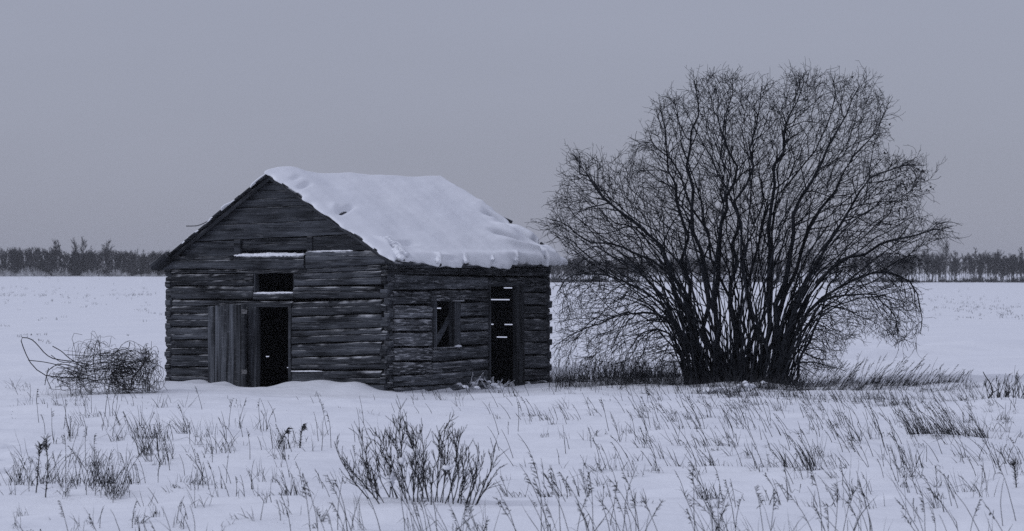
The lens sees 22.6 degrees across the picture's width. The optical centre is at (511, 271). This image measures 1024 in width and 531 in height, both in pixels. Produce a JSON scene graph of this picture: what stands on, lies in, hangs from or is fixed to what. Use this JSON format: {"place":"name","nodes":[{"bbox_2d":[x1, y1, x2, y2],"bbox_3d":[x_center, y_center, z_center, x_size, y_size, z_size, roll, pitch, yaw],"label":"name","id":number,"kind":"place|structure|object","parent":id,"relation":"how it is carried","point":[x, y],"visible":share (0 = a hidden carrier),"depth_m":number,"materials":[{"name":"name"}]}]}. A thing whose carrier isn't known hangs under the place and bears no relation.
{"place":"outdoors","nodes":[
{"label":"outdoors","id":0,"kind":"place"},
{"bbox_2d":[0,274,1023,530],"bbox_3d":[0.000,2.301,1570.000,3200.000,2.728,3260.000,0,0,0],"label":"snow field","id":1,"kind":"structure","parent":0,"point":[988,344],"depth_m":39.59,"materials":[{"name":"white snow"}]},
{"bbox_2d":[34,441,43,492],"bbox_3d":[-5.361,2.236,29.079,0.136,0.621,0.109,0,0,-30],"label":"dead weed","id":2,"kind":"object","parent":1,"relation":"on","point":[40,449],"visible":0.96,"depth_m":29.08,"materials":[{"name":"brown plant"}]},
{"bbox_2d":[34,256,47,273],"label":"spruce","id":3,"kind":"object","parent":1,"relation":"on","point":[41,264],"visible":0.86,"depth_m":792.91,"materials":[{"name":"grey plant"}]},
{"bbox_2d":[40,433,52,497],"bbox_3d":[-5.172,2.172,28.443,0.118,0.742,0.123,0,0,21],"label":"dead weed","id":4,"kind":"object","parent":1,"relation":"on","point":[45,445],"visible":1,"depth_m":28.44,"materials":[{"name":"brown plant"}]},
{"bbox_2d":[52,239,58,258],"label":"bare tree","id":5,"kind":"object","parent":1,"relation":"on","point":[54,247],"visible":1,"depth_m":804.45,"materials":[{"name":"grey plant"}]},
{"bbox_2d":[57,242,61,272],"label":"bare tree","id":6,"kind":"object","parent":1,"relation":"on","point":[59,250],"visible":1,"depth_m":806.25,"materials":[{"name":"grey plant"}]},
{"bbox_2d":[71,239,79,259],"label":"bare tree","id":7,"kind":"object","parent":1,"relation":"on","point":[75,249],"visible":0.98,"depth_m":804.74,"materials":[{"name":"grey plant"}]},
{"bbox_2d":[0,266,166,276],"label":"frosted brush","id":8,"kind":"object","parent":1,"relation":"on","point":[31,273],"visible":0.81,"depth_m":779.76,"materials":[{"name":"grey plant"}]},
{"bbox_2d":[79,237,87,259],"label":"bare tree","id":9,"kind":"object","parent":1,"relation":"on","point":[82,244],"visible":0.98,"depth_m":806.74,"materials":[{"name":"grey plant"}]},
{"bbox_2d":[0,247,170,275],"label":"woodland","id":10,"kind":"object","parent":1,"relation":"on","point":[77,267],"visible":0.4,"depth_m":806.21,"materials":[{"name":"grey plant"}]},
{"bbox_2d":[87,246,93,273],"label":"spruce","id":11,"kind":"object","parent":1,"relation":"on","point":[90,260],"visible":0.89,"depth_m":797.97,"materials":[{"name":"grey plant"}]},
{"bbox_2d":[21,331,167,394],"bbox_3d":[-8.725,1.943,53.790,3.117,1.403,1.794,0,0,0],"label":"brush heap","id":12,"kind":"object","parent":1,"relation":"on","point":[120,367],"visible":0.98,"depth_m":53.56,"materials":[{"name":"brown wood"}]},
{"bbox_2d":[101,240,113,273],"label":"bare tree","id":13,"kind":"object","parent":1,"relation":"on","point":[103,246],"visible":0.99,"depth_m":801.17,"materials":[{"name":"grey plant"}]},
{"bbox_2d":[134,249,141,274],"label":"spruce","id":14,"kind":"object","parent":1,"relation":"on","point":[137,254],"visible":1,"depth_m":800.93,"materials":[{"name":"grey plant"}]},
{"bbox_2d":[140,250,146,273],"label":"spruce","id":15,"kind":"object","parent":1,"relation":"on","point":[143,256],"visible":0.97,"depth_m":799.91,"materials":[{"name":"grey plant"}]},
{"bbox_2d":[278,427,292,446],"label":"dead weed","id":16,"kind":"object","parent":1,"relation":"on","point":[287,431],"visible":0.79,"depth_m":37.02,"materials":[{"name":"brown plant"}]},
{"bbox_2d":[297,423,307,447],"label":"dead weed","id":17,"kind":"object","parent":1,"relation":"on","point":[304,427],"visible":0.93,"depth_m":37.17,"materials":[{"name":"brown plant"}]},
{"bbox_2d":[149,174,558,391],"bbox_3d":[-3.349,0.329,59.219,6.937,5.004,7.383,0,0,33],"label":"log cabin","id":18,"kind":"object","parent":1,"relation":"on","point":[363,312],"visible":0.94,"depth_m":56.88,"materials":[{"name":"grey wood"}]},
{"bbox_2d":[208,304,246,386],"bbox_3d":[-6.319,1.677,56.970,1.259,1.922,0.089,0,0,40],"label":"door","id":19,"kind":"structure","parent":18,"relation":"in","point":[226,323],"depth_m":56.97,"materials":[{"name":"grey wood"}]},
{"bbox_2d":[182,174,347,243],"bbox_3d":[-4.830,-1.155,60.084,3.169,2.080,7.205,0,0,33],"label":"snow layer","id":20,"kind":"object","parent":18,"relation":"on","point":[224,206],"visible":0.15,"depth_m":56.86,"materials":[{"name":"white snow"}]},
{"bbox_2d":[234,252,304,256],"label":"ledge snow","id":21,"kind":"structure","parent":18,"relation":"on","point":[267,254],"depth_m":56.50,"materials":[{"name":"white snow"}]},
{"bbox_2d":[253,291,293,293],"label":"ledge snow","id":22,"kind":"structure","parent":18,"relation":"on","point":[282,292],"depth_m":56.51,"materials":[{"name":"white snow"}]},
{"bbox_2d":[254,273,297,292],"bbox_3d":[-5.221,0.262,56.580,1.144,0.441,0.140,0,0,33],"label":"window","id":23,"kind":"structure","parent":18,"relation":"in","point":[256,276],"depth_m":56.81,"materials":[{"name":"grey wood"}]},
{"bbox_2d":[291,370,322,371],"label":"ledge snow","id":24,"kind":"structure","parent":18,"relation":"on","point":[307,371],"depth_m":55.92,"materials":[{"name":"white snow"}]},
{"bbox_2d":[308,250,354,251],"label":"ledge snow","id":25,"kind":"structure","parent":18,"relation":"on","point":[331,251],"depth_m":55.56,"materials":[{"name":"white snow"}]},
{"bbox_2d":[264,166,567,268],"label":"roof snow","id":26,"kind":"structure","parent":18,"relation":"on","point":[436,221],"depth_m":57.83,"materials":[{"name":"white snow"}]},
{"bbox_2d":[428,295,464,349],"bbox_3d":[-1.480,1.125,56.697,0.190,1.197,1.300,0,0,33],"label":"window","id":27,"kind":"structure","parent":18,"relation":"in","point":[453,318],"depth_m":56.87,"materials":[{"name":"grey wood"}]},
{"bbox_2d":[334,399,508,504],"bbox_3d":[-0.971,1.939,27.567,1.874,1.156,1.158,0,0,0],"label":"bare shrub","id":28,"kind":"object","parent":1,"relation":"on","point":[391,477],"visible":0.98,"depth_m":27.52,"materials":[{"name":"brown plant"}]},
{"bbox_2d":[454,371,483,388],"bbox_3d":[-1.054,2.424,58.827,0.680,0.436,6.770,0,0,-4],"label":"frosted plant","id":29,"kind":"object","parent":1,"relation":"on","point":[474,383],"visible":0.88,"depth_m":57.41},
{"bbox_2d":[479,376,514,388],"bbox_3d":[-0.340,2.537,56.955,0.799,0.352,1.658,0,0,0],"label":"frosted plant","id":30,"kind":"object","parent":1,"relation":"on","point":[495,385],"visible":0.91,"depth_m":57.56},
{"bbox_2d":[693,378,736,393],"bbox_3d":[4.275,2.431,54.056,0.972,0.362,0.392,0,0,0],"label":"snowy plant","id":31,"kind":"object","parent":1,"relation":"on","point":[707,390],"visible":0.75,"depth_m":54.03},
{"bbox_2d":[719,377,766,391],"bbox_3d":[4.874,2.406,54.264,1.041,0.371,0.379,0,0,0],"label":"snowy plant","id":32,"kind":"object","parent":1,"relation":"on","point":[746,384],"visible":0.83,"depth_m":54.25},
{"bbox_2d":[524,59,968,384],"bbox_3d":[5.301,-1.018,57.337,10.056,7.871,5.330,0,0,0],"label":"bare willow","id":33,"kind":"object","parent":1,"relation":"on","point":[782,344],"visible":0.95,"depth_m":57.37,"materials":[{"name":"black plant"}]},
{"bbox_2d":[738,375,786,389],"bbox_3d":[5.468,2.429,55.809,1.073,0.380,0.289,0,0,0],"label":"snowy plant","id":34,"kind":"object","parent":1,"relation":"on","point":[764,382],"visible":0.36,"depth_m":55.77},
{"bbox_2d":[548,250,1023,282],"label":"woodland","id":35,"kind":"object","parent":1,"relation":"on","point":[1010,262],"visible":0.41,"depth_m":819.50,"materials":[{"name":"grey plant"}]},
{"bbox_2d":[772,368,813,385],"bbox_3d":[6.190,2.365,56.695,0.906,0.505,0.550,0,0,-9],"label":"bare shrub","id":36,"kind":"object","parent":1,"relation":"on","point":[792,378],"visible":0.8,"depth_m":56.75,"materials":[{"name":"plant"}]},
{"bbox_2d":[921,247,929,281],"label":"bare tree","id":37,"kind":"object","parent":1,"relation":"on","point":[924,259],"visible":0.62,"depth_m":803.98,"materials":[{"name":"grey plant"}]},
{"bbox_2d":[936,239,950,280],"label":"bare tree","id":38,"kind":"object","parent":1,"relation":"on","point":[946,250],"visible":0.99,"depth_m":800.01,"materials":[{"name":"grey plant"}]},
{"bbox_2d":[948,250,957,281],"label":"bare tree","id":39,"kind":"object","parent":1,"relation":"on","point":[955,263],"visible":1,"depth_m":803.08,"materials":[{"name":"grey plant"}]},
{"bbox_2d":[972,248,976,281],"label":"bare tree","id":40,"kind":"object","parent":1,"relation":"on","point":[975,252],"visible":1,"depth_m":812.01,"materials":[{"name":"grey plant"}]},
{"bbox_2d":[983,372,998,397],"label":"dead branch","id":41,"kind":"object","parent":1,"relation":"on","point":[992,392],"visible":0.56,"depth_m":49.19,"materials":[{"name":"brown wood"}]},
{"bbox_2d":[993,249,1004,273],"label":"bare tree","id":42,"kind":"object","parent":1,"relation":"on","point":[997,261],"visible":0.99,"depth_m":803.61,"materials":[{"name":"grey plant"}]},
{"bbox_2d":[982,373,1023,397],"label":"bare shrub","id":43,"kind":"object","parent":1,"relation":"on","point":[1005,390],"visible":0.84,"depth_m":50.57,"materials":[{"name":"brown plant"}]},
{"bbox_2d":[1007,458,1018,487],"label":"dead weed","id":44,"kind":"object","parent":1,"relation":"on","point":[1015,474],"visible":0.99,"depth_m":30.53,"materials":[{"name":"brown plant"}]},
{"bbox_2d":[1012,370,1023,398],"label":"bare shrub","id":45,"kind":"object","parent":1,"relation":"on","point":[1016,377],"visible":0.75,"depth_m":52.18,"materials":[{"name":"plant"}]},
{"bbox_2d":[1017,247,1023,282],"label":"bare tree","id":46,"kind":"object","parent":1,"relation":"on","point":[1021,255],"visible":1,"depth_m":804.02,"materials":[{"name":"grey plant"}]},
{"bbox_2d":[0,0,1023,273],"label":"sky","id":47,"kind":"structure","parent":0,"point":[131,124],"materials":[{"name":"grey"}]},
{"bbox_2d":[10,340,1023,530],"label":"dry grass","id":48,"kind":"structure","parent":0,"point":[689,383],"depth_m":36.47,"materials":[{"name":"brown plant"}]}
]}

